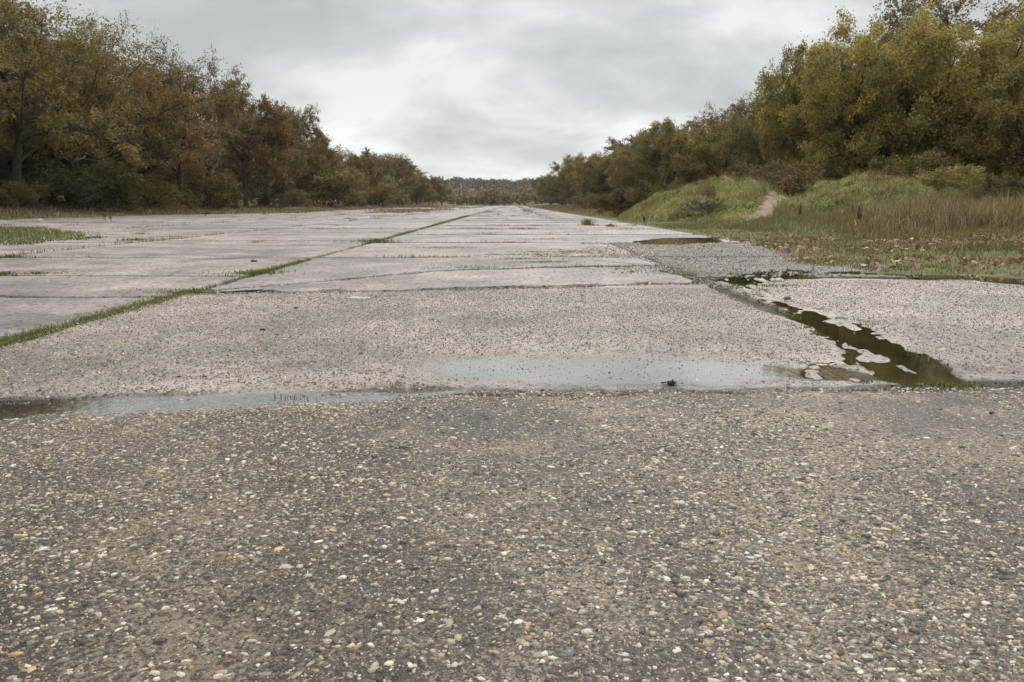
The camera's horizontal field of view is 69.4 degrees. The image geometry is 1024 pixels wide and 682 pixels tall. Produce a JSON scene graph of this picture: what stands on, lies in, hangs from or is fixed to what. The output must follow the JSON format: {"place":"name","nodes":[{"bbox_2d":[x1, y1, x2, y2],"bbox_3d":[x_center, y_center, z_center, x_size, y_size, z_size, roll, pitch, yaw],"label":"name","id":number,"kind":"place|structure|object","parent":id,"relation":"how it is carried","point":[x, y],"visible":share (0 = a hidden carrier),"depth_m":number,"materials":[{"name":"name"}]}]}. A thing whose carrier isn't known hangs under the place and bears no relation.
{"place":"outdoors","nodes":[
{"label":"outdoors","id":0,"kind":"place"},
{"bbox_2d":[0,215,469,349],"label":"joint grass","id":1,"kind":"structure","parent":0,"point":[32,333],"depth_m":7.00,"materials":[{"name":"green plant"}]},
{"bbox_2d":[0,185,630,219],"bbox_3d":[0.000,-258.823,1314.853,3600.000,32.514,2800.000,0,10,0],"label":"ground","id":2,"kind":"structure","parent":0,"point":[66,213],"depth_m":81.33,"materials":[{"name":"plant"}]},
{"bbox_2d":[0,178,50,210],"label":"shrub","id":3,"kind":"object","parent":2,"relation":"on","point":[13,189],"visible":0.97,"depth_m":56.74,"materials":[{"name":"green plant"}]},
{"bbox_2d":[0,19,61,160],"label":"oak tree","id":4,"kind":"object","parent":2,"relation":"on","point":[26,122],"visible":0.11,"depth_m":64.40,"materials":[{"name":"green plant"}]},
{"bbox_2d":[0,0,65,149],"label":"oak tree","id":5,"kind":"object","parent":2,"relation":"on","point":[34,102],"visible":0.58,"depth_m":55.72,"materials":[{"name":"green plant"}]},
{"bbox_2d":[6,162,122,212],"bbox_3d":[-38.913,-12.834,62.489,9.640,4.553,9.920,0,10,-2],"label":"shrub","id":6,"kind":"object","parent":2,"relation":"on","point":[68,187],"visible":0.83,"depth_m":61.75,"materials":[{"name":"green plant"}]},
{"bbox_2d":[0,32,134,205],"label":"oak tree","id":7,"kind":"object","parent":2,"relation":"on","point":[81,144],"visible":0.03,"depth_m":75.28,"materials":[{"name":"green plant"}]},
{"bbox_2d":[0,0,147,209],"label":"oak tree","id":8,"kind":"object","parent":2,"relation":"on","point":[48,127],"visible":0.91,"depth_m":56.90,"materials":[{"name":"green plant"}]},
{"bbox_2d":[0,1,156,209],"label":"oak tree","id":9,"kind":"object","parent":2,"relation":"on","point":[68,144],"visible":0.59,"depth_m":64.25,"materials":[{"name":"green plant"}]},
{"bbox_2d":[40,157,151,210],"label":"shrub","id":10,"kind":"object","parent":2,"relation":"on","point":[127,178],"visible":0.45,"depth_m":67.70,"materials":[{"name":"green plant"}]},
{"bbox_2d":[0,3,224,205],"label":"oak tree","id":11,"kind":"object","parent":2,"relation":"on","point":[192,155],"visible":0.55,"depth_m":72.70,"materials":[{"name":"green plant"}]},
{"bbox_2d":[76,58,197,204],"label":"oak tree","id":12,"kind":"object","parent":2,"relation":"on","point":[163,168],"visible":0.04,"depth_m":92.58,"materials":[{"name":"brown plant"}]},
{"bbox_2d":[58,49,216,204],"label":"oak tree","id":13,"kind":"object","parent":2,"relation":"on","point":[191,69],"visible":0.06,"depth_m":84.62,"materials":[{"name":"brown plant"}]},
{"bbox_2d":[108,170,186,212],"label":"shrub","id":14,"kind":"object","parent":2,"relation":"on","point":[149,192],"visible":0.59,"depth_m":75.72,"materials":[{"name":"green plant"}]},
{"bbox_2d":[139,182,206,209],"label":"shrub","id":15,"kind":"object","parent":2,"relation":"on","point":[188,197],"visible":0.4,"depth_m":82.14,"materials":[{"name":"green plant"}]},
{"bbox_2d":[118,32,257,203],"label":"oak tree","id":16,"kind":"object","parent":2,"relation":"on","point":[229,94],"visible":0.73,"depth_m":81.34,"materials":[{"name":"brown plant"}]},
{"bbox_2d":[143,161,244,210],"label":"shrub","id":17,"kind":"object","parent":2,"relation":"on","point":[195,183],"visible":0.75,"depth_m":88.48,"materials":[{"name":"green plant"}]},
{"bbox_2d":[0,108,435,206],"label":"woodland","id":18,"kind":"object","parent":2,"relation":"on","point":[29,162],"visible":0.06,"depth_m":75.24,"materials":[{"name":"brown plant"}]},
{"bbox_2d":[153,86,295,204],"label":"oak tree","id":19,"kind":"object","parent":2,"relation":"on","point":[249,178],"visible":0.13,"depth_m":112.02,"materials":[{"name":"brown plant"}]},
{"bbox_2d":[206,189,246,208],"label":"shrub","id":20,"kind":"object","parent":2,"relation":"on","point":[238,196],"visible":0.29,"depth_m":98.03,"materials":[{"name":"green plant"}]},
{"bbox_2d":[178,82,301,207],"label":"oak tree","id":21,"kind":"object","parent":2,"relation":"on","point":[267,136],"visible":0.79,"depth_m":104.73,"materials":[{"name":"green plant"}]},
{"bbox_2d":[213,101,313,193],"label":"oak tree","id":22,"kind":"object","parent":2,"relation":"on","point":[288,109],"visible":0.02,"depth_m":136.27,"materials":[{"name":"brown plant"}]},
{"bbox_2d":[248,191,287,208],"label":"shrub","id":23,"kind":"object","parent":2,"relation":"on","point":[265,200],"visible":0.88,"depth_m":114.87,"materials":[{"name":"green plant"}]},
{"bbox_2d":[247,102,330,206],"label":"oak tree","id":24,"kind":"object","parent":2,"relation":"on","point":[296,123],"visible":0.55,"depth_m":123.63,"materials":[{"name":"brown plant"}]},
{"bbox_2d":[278,187,318,207],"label":"shrub","id":25,"kind":"object","parent":2,"relation":"on","point":[293,197],"visible":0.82,"depth_m":129.81,"materials":[{"name":"green plant"}]},
{"bbox_2d":[288,126,350,204],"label":"oak tree","id":26,"kind":"object","parent":2,"relation":"on","point":[326,144],"visible":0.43,"depth_m":145.99,"materials":[{"name":"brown plant"}]},
{"bbox_2d":[270,156,375,206],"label":"shrub","id":27,"kind":"object","parent":2,"relation":"on","point":[320,180],"visible":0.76,"depth_m":147.66,"materials":[{"name":"green plant"}]},
{"bbox_2d":[312,140,362,204],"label":"oak tree","id":28,"kind":"object","parent":2,"relation":"on","point":[342,162],"visible":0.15,"depth_m":166.04,"materials":[{"name":"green plant"}]},
{"bbox_2d":[334,191,371,205],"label":"shrub","id":29,"kind":"object","parent":2,"relation":"on","point":[362,201],"visible":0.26,"depth_m":177.13,"materials":[{"name":"green plant"}]},
{"bbox_2d":[343,148,381,179],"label":"oak tree","id":30,"kind":"object","parent":2,"relation":"on","point":[346,156],"visible":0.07,"depth_m":218.11,"materials":[{"name":"green plant"}]},
{"bbox_2d":[341,147,386,193],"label":"oak tree","id":31,"kind":"object","parent":2,"relation":"on","point":[369,166],"visible":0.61,"depth_m":189.00,"materials":[{"name":"green plant"}]},
{"bbox_2d":[345,174,405,206],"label":"shrub","id":32,"kind":"object","parent":2,"relation":"on","point":[387,190],"visible":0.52,"depth_m":204.95,"materials":[{"name":"green plant"}]},
{"bbox_2d":[355,148,407,204],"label":"oak tree","id":33,"kind":"object","parent":2,"relation":"on","point":[388,162],"visible":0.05,"depth_m":257.07,"materials":[{"name":"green plant"}]},
{"bbox_2d":[365,151,415,204],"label":"oak tree","id":34,"kind":"object","parent":2,"relation":"on","point":[389,168],"visible":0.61,"depth_m":223.90,"materials":[{"name":"green plant"}]},
{"bbox_2d":[384,190,411,205],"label":"shrub","id":35,"kind":"object","parent":2,"relation":"on","point":[403,197],"visible":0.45,"depth_m":241.17,"materials":[{"name":"green plant"}]},
{"bbox_2d":[376,160,420,204],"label":"oak tree","id":36,"kind":"object","parent":2,"relation":"on","point":[411,173],"visible":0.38,"depth_m":253.24,"materials":[{"name":"green plant"}]},
{"bbox_2d":[407,168,424,196],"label":"oak tree","id":37,"kind":"object","parent":2,"relation":"on","point":[419,190],"visible":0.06,"depth_m":296.29,"materials":[{"name":"green plant"}]},
{"bbox_2d":[404,174,436,204],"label":"oak tree","id":38,"kind":"object","parent":2,"relation":"on","point":[424,181],"visible":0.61,"depth_m":299.32,"materials":[{"name":"green plant"}]},
{"bbox_2d":[411,167,435,203],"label":"oak tree","id":39,"kind":"object","parent":2,"relation":"on","point":[418,172],"visible":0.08,"depth_m":333.62,"materials":[{"name":"green plant"}]},
{"bbox_2d":[417,175,453,204],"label":"oak tree","id":40,"kind":"object","parent":2,"relation":"on","point":[436,181],"visible":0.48,"depth_m":345.31,"materials":[{"name":"green plant"}]},
{"bbox_2d":[432,179,454,204],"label":"oak tree","id":41,"kind":"object","parent":2,"relation":"on","point":[449,192],"visible":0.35,"depth_m":390.67,"materials":[{"name":"green plant"}]},
{"bbox_2d":[429,176,540,194],"bbox_3d":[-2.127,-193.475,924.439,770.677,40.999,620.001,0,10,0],"label":"hill woodland","id":42,"kind":"object","parent":2,"relation":"on","point":[461,183],"visible":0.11,"depth_m":874.20,"materials":[{"name":"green plant"}]},
{"bbox_2d":[418,185,555,204],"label":"trees","id":43,"kind":"object","parent":2,"relation":"on","point":[491,196],"visible":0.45,"depth_m":455.83,"materials":[{"name":"green plant"}]},
{"bbox_2d":[538,175,559,204],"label":"oak tree","id":44,"kind":"object","parent":2,"relation":"on","point":[542,196],"visible":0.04,"depth_m":364.87,"materials":[{"name":"green plant"}]},
{"bbox_2d":[530,174,572,204],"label":"sallow tree","id":45,"kind":"object","parent":2,"relation":"on","point":[551,192],"visible":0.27,"depth_m":305.08,"materials":[{"name":"green plant"}]},
{"bbox_2d":[544,152,589,203],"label":"sallow tree","id":46,"kind":"object","parent":2,"relation":"on","point":[564,187],"visible":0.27,"depth_m":245.03,"materials":[{"name":"green plant"}]},
{"bbox_2d":[562,150,609,204],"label":"sallow tree","id":47,"kind":"object","parent":2,"relation":"on","point":[570,165],"visible":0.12,"depth_m":198.99,"materials":[{"name":"green plant"}]},
{"bbox_2d":[566,191,610,209],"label":"shrub","id":48,"kind":"object","parent":2,"relation":"on","point":[591,198],"visible":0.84,"depth_m":107.63,"materials":[{"name":"green plant"}]},
{"bbox_2d":[571,142,629,199],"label":"sallow tree","id":49,"kind":"object","parent":2,"relation":"on","point":[602,166],"visible":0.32,"depth_m":161.65,"materials":[{"name":"green plant"}]},
{"bbox_2d":[592,193,628,212],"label":"shrub","id":50,"kind":"object","parent":2,"relation":"on","point":[605,202],"visible":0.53,"depth_m":72.53,"materials":[{"name":"green plant"}]},
{"bbox_2d":[607,186,649,215],"bbox_3d":[9.601,-10.651,57.017,4.661,2.573,4.349,1,11,3],"label":"shrub","id":51,"kind":"object","parent":2,"relation":"on","point":[619,197],"visible":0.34,"depth_m":56.74,"materials":[{"name":"green plant"}]},
{"bbox_2d":[601,120,664,154],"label":"oak tree","id":52,"kind":"object","parent":2,"relation":"on","point":[612,140],"visible":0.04,"depth_m":180.36,"materials":[{"name":"green plant"}]},
{"bbox_2d":[603,128,678,196],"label":"sallow tree","id":53,"kind":"object","parent":2,"relation":"on","point":[623,171],"visible":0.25,"depth_m":129.10,"materials":[{"name":"green plant"}]},
{"bbox_2d":[621,176,683,211],"bbox_3d":[11.125,-10.617,54.661,6.595,3.027,6.409,5,12,27],"label":"shrub","id":54,"kind":"object","parent":2,"relation":"on","point":[635,192],"visible":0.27,"depth_m":54.59,"materials":[{"name":"green plant"}]},
{"bbox_2d":[628,117,693,190],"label":"sallow tree","id":55,"kind":"object","parent":2,"relation":"on","point":[649,161],"visible":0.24,"depth_m":106.16,"materials":[{"name":"green plant"}]},
{"bbox_2d":[650,116,751,187],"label":"sallow tree","id":56,"kind":"object","parent":2,"relation":"on","point":[707,156],"visible":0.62,"depth_m":88.77,"materials":[{"name":"green plant"}]},
{"bbox_2d":[667,110,746,136],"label":"oak tree","id":57,"kind":"object","parent":2,"relation":"on","point":[689,124],"visible":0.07,"depth_m":138.41,"materials":[{"name":"green plant"}]},
{"bbox_2d":[700,91,756,147],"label":"oak tree","id":58,"kind":"object","parent":2,"relation":"on","point":[740,111],"visible":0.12,"depth_m":114.00,"materials":[{"name":"green plant"}]},
{"bbox_2d":[720,93,788,178],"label":"sallow tree","id":59,"kind":"object","parent":2,"relation":"on","point":[744,142],"visible":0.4,"depth_m":73.54,"materials":[{"name":"green plant"}]},
{"bbox_2d":[724,91,810,149],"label":"oak tree","id":60,"kind":"object","parent":2,"relation":"on","point":[758,105],"visible":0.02,"depth_m":90.85,"materials":[{"name":"green plant"}]},
{"bbox_2d":[716,157,827,196],"bbox_3d":[17.565,-10.565,50.807,8.942,4.223,9.201,2,11,13],"label":"shrub","id":61,"kind":"object","parent":2,"relation":"on","point":[774,177],"visible":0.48,"depth_m":49.29,"materials":[{"name":"green plant"}]},
{"bbox_2d":[770,155,866,194],"bbox_3d":[22.113,-11.028,52.440,8.939,4.103,8.687,4,11,21],"label":"shrub","id":62,"kind":"object","parent":2,"relation":"on","point":[834,173],"visible":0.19,"depth_m":52.14,"materials":[{"name":"green plant"}]},
{"bbox_2d":[753,31,885,193],"bbox_3d":[25.635,-16.902,58.690,8.429,14.915,11.469,-8,13,-38],"label":"sallow tree","id":63,"kind":"object","parent":2,"relation":"on","point":[767,137],"visible":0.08,"depth_m":59.30,"materials":[{"name":"green plant"}]},
{"bbox_2d":[754,0,963,179],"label":"sallow tree","id":64,"kind":"object","parent":2,"relation":"on","point":[886,66],"visible":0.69,"depth_m":52.25,"materials":[{"name":"green plant"}]},
{"bbox_2d":[849,147,969,182],"bbox_3d":[24.984,-10.214,46.993,6.962,4.119,7.462,-8,13,-38],"label":"shrub","id":65,"kind":"object","parent":2,"relation":"on","point":[921,163],"visible":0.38,"depth_m":45.47,"materials":[{"name":"green plant"}]},
{"bbox_2d":[866,0,1023,178],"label":"oak tree","id":66,"kind":"object","parent":2,"relation":"on","point":[1005,12],"visible":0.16,"depth_m":61.88,"materials":[{"name":"green plant"}]},
{"bbox_2d":[869,0,1023,188],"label":"sallow tree","id":67,"kind":"object","parent":2,"relation":"on","point":[937,107],"visible":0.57,"depth_m":48.65,"materials":[{"name":"green plant"}]},
{"bbox_2d":[943,57,1023,193],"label":"sallow tree","id":68,"kind":"object","parent":2,"relation":"on","point":[1008,146],"visible":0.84,"depth_m":44.35,"materials":[{"name":"green plant"}]},
{"bbox_2d":[956,171,1023,205],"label":"shrub","id":69,"kind":"object","parent":2,"relation":"on","point":[984,190],"visible":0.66,"depth_m":33.15,"materials":[{"name":"green plant"}]},
{"bbox_2d":[0,206,1023,681],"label":"runway","id":70,"kind":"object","parent":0,"point":[418,522],"visible":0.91,"depth_m":2.82,"materials":[{"name":"concrete"}]},
{"bbox_2d":[0,271,26,275],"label":"grass tuft","id":71,"kind":"object","parent":70,"relation":"on","point":[5,273],"visible":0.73,"depth_m":10.66,"materials":[{"name":"green plant"}]},
{"bbox_2d":[0,254,35,258],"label":"grass tuft","id":72,"kind":"object","parent":70,"relation":"on","point":[8,256],"visible":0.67,"depth_m":14.07,"materials":[{"name":"green plant"}]},
{"bbox_2d":[16,219,43,220],"bbox_3d":[-28.255,-7.132,43.453,1.400,0.130,0.750,0,10,0],"label":"concrete scrap","id":73,"kind":"object","parent":70,"relation":"on","point":[30,220],"visible":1,"depth_m":43.13,"materials":[{"name":"grey concrete"}]},
{"bbox_2d":[21,271,67,274],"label":"grass tuft","id":74,"kind":"object","parent":70,"relation":"on","point":[36,273],"visible":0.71,"depth_m":10.79,"materials":[{"name":"green plant"}]},
{"bbox_2d":[0,225,106,244],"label":"grass patch","id":75,"kind":"object","parent":70,"relation":"on","point":[13,237],"visible":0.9,"depth_m":23.08,"materials":[{"name":"green plant"}]},
{"bbox_2d":[115,237,171,240],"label":"grass tuft","id":76,"kind":"object","parent":70,"relation":"on","point":[127,239],"visible":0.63,"depth_m":20.63,"materials":[{"name":"green plant"}]},
{"bbox_2d":[199,268,304,276],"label":"grass tuft","id":77,"kind":"object","parent":70,"relation":"on","point":[251,272],"visible":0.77,"depth_m":10.78,"materials":[{"name":"green plant"}]},
{"bbox_2d":[181,205,484,213],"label":"overgrown strip","id":78,"kind":"object","parent":70,"relation":"on","point":[381,210],"visible":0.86,"depth_m":95.78,"materials":[{"name":"green plant"}]},
{"bbox_2d":[349,296,369,298],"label":"puddle","id":79,"kind":"object","parent":70,"relation":"on","point":[358,297],"visible":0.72,"depth_m":8.11,"materials":[{"name":"white liquid"}]},
{"bbox_2d":[0,205,740,257],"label":"runway weeds","id":80,"kind":"object","parent":70,"relation":"on","point":[491,211],"visible":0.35,"depth_m":30.03,"materials":[{"name":"green plant"}]},
{"bbox_2d":[334,238,412,242],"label":"grass tuft","id":81,"kind":"object","parent":70,"relation":"on","point":[376,240],"visible":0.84,"depth_m":19.76,"materials":[{"name":"green plant"}]},
{"bbox_2d":[0,355,828,418],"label":"puddle","id":82,"kind":"object","parent":70,"relation":"on","point":[735,372],"visible":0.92,"depth_m":4.37,"materials":[{"name":"grey liquid"}]},
{"bbox_2d":[263,393,320,402],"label":"grass tuft","id":83,"kind":"object","parent":82,"relation":"in","point":[290,397],"visible":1,"depth_m":3.88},
{"bbox_2d":[661,379,682,384],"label":"leaf clump","id":84,"kind":"object","parent":82,"relation":"on","point":[672,382],"visible":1,"depth_m":4.20,"materials":[{"name":"black plant"}]},
{"bbox_2d":[192,263,731,294],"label":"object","id":85,"kind":"object","parent":70,"relation":"on","point":[692,277],"visible":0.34,"depth_m":9.36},
{"bbox_2d":[99,237,997,389],"bbox_3d":[0.548,-1.455,13.329,8.906,0.077,17.899,2,11,9],"label":"joint moss","id":86,"kind":"object","parent":70,"relation":"on","point":[962,384],"visible":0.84,"depth_m":8.74,"materials":[{"name":"green plant"}]},
{"bbox_2d":[577,218,594,224],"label":"grass tuft","id":87,"kind":"object","parent":70,"relation":"on","point":[586,221],"visible":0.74,"depth_m":35.87,"materials":[{"name":"plant"}]},
{"bbox_2d":[599,223,619,226],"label":"grass tuft","id":88,"kind":"object","parent":70,"relation":"on","point":[611,225],"visible":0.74,"depth_m":33.22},
{"bbox_2d":[633,237,721,244],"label":"puddle","id":89,"kind":"object","parent":70,"relation":"on","point":[708,239],"visible":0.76,"depth_m":20.79,"materials":[{"name":"liquid"}]},
{"bbox_2d":[531,242,977,278],"bbox_3d":[3.511,-1.767,15.026,6.234,0.086,9.436,0,10,0],"label":"broken aggregate","id":90,"kind":"object","parent":70,"relation":"on","point":[639,245],"visible":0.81,"depth_m":14.02,"materials":[{"name":"grey gravel"}]},
{"bbox_2d":[713,269,964,386],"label":"puddle","id":91,"kind":"object","parent":70,"relation":"on","point":[896,354],"visible":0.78,"depth_m":5.14,"materials":[{"name":"liquid"}]},
{"bbox_2d":[835,315,845,318],"bbox_3d":[2.877,-0.211,6.504,0.096,0.032,0.071,0,10,0],"label":"stone","id":92,"kind":"object","parent":70,"relation":"on","point":[840,317],"visible":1,"depth_m":6.48,"materials":[{"name":"stone"}]},
{"bbox_2d":[824,271,1023,284],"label":"puddle","id":93,"kind":"object","parent":70,"relation":"on","point":[992,279],"visible":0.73,"depth_m":10.32,"materials":[{"name":"liquid"}]},
{"bbox_2d":[3,0,1023,183],"label":"sky","id":94,"kind":"structure","parent":0,"point":[484,89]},
{"bbox_2d":[527,204,623,218],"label":"verge grass","id":95,"kind":"structure","parent":0,"point":[570,210],"depth_m":99.64,"materials":[{"name":"plant"}]},
{"bbox_2d":[590,210,1023,278],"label":"mossy verge","id":96,"kind":"structure","parent":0,"point":[1003,273],"depth_m":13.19,"materials":[{"name":"green plant"}]},
{"bbox_2d":[857,210,862,219],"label":"dock stalk","id":97,"kind":"object","parent":96,"relation":"on","point":[859,215],"visible":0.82,"depth_m":24.61,"materials":[{"name":"brown plant"}]},
{"bbox_2d":[704,225,1023,273],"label":"leaf litter","id":98,"kind":"object","parent":96,"relation":"on","point":[946,256],"visible":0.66,"depth_m":15.04,"materials":[{"name":"brown plant"}]},
{"bbox_2d":[616,166,1004,222],"bbox_3d":[21.000,-8.108,41.975,30.000,2.757,19.500,0,10,0],"label":"mound","id":99,"kind":"object","parent":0,"point":[729,191],"visible":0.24,"depth_m":39.49,"materials":[{"name":"green plant"}]},
{"bbox_2d":[680,198,723,215],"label":"shrub","id":100,"kind":"object","parent":99,"relation":"on","point":[688,205],"visible":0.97,"depth_m":37.67,"materials":[{"name":"green plant"}]},
{"bbox_2d":[741,192,788,221],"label":"dirt path","id":101,"kind":"structure","parent":99,"relation":"on","point":[770,201],"depth_m":37.01,"materials":[{"name":"beige soil"}]},
{"bbox_2d":[881,169,890,175],"bbox_3d":[22.101,-9.552,43.989,0.690,1.449,0.739,10,15,44],"label":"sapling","id":102,"kind":"object","parent":99,"relation":"on","point":[885,172],"visible":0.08,"depth_m":43.89,"materials":[{"name":"green plant"}]},
{"bbox_2d":[907,163,986,194],"bbox_3d":[23.095,-8.360,39.135,3.924,2.166,3.661,2,11,10],"label":"shrub","id":103,"kind":"object","parent":99,"relation":"on","point":[949,176],"visible":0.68,"depth_m":38.65,"materials":[{"name":"green plant"}]},
{"bbox_2d":[796,187,1023,240],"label":"tall grass","id":104,"kind":"structure","parent":0,"point":[934,213],"depth_m":19.66,"materials":[{"name":"beige plant"}]}
]}

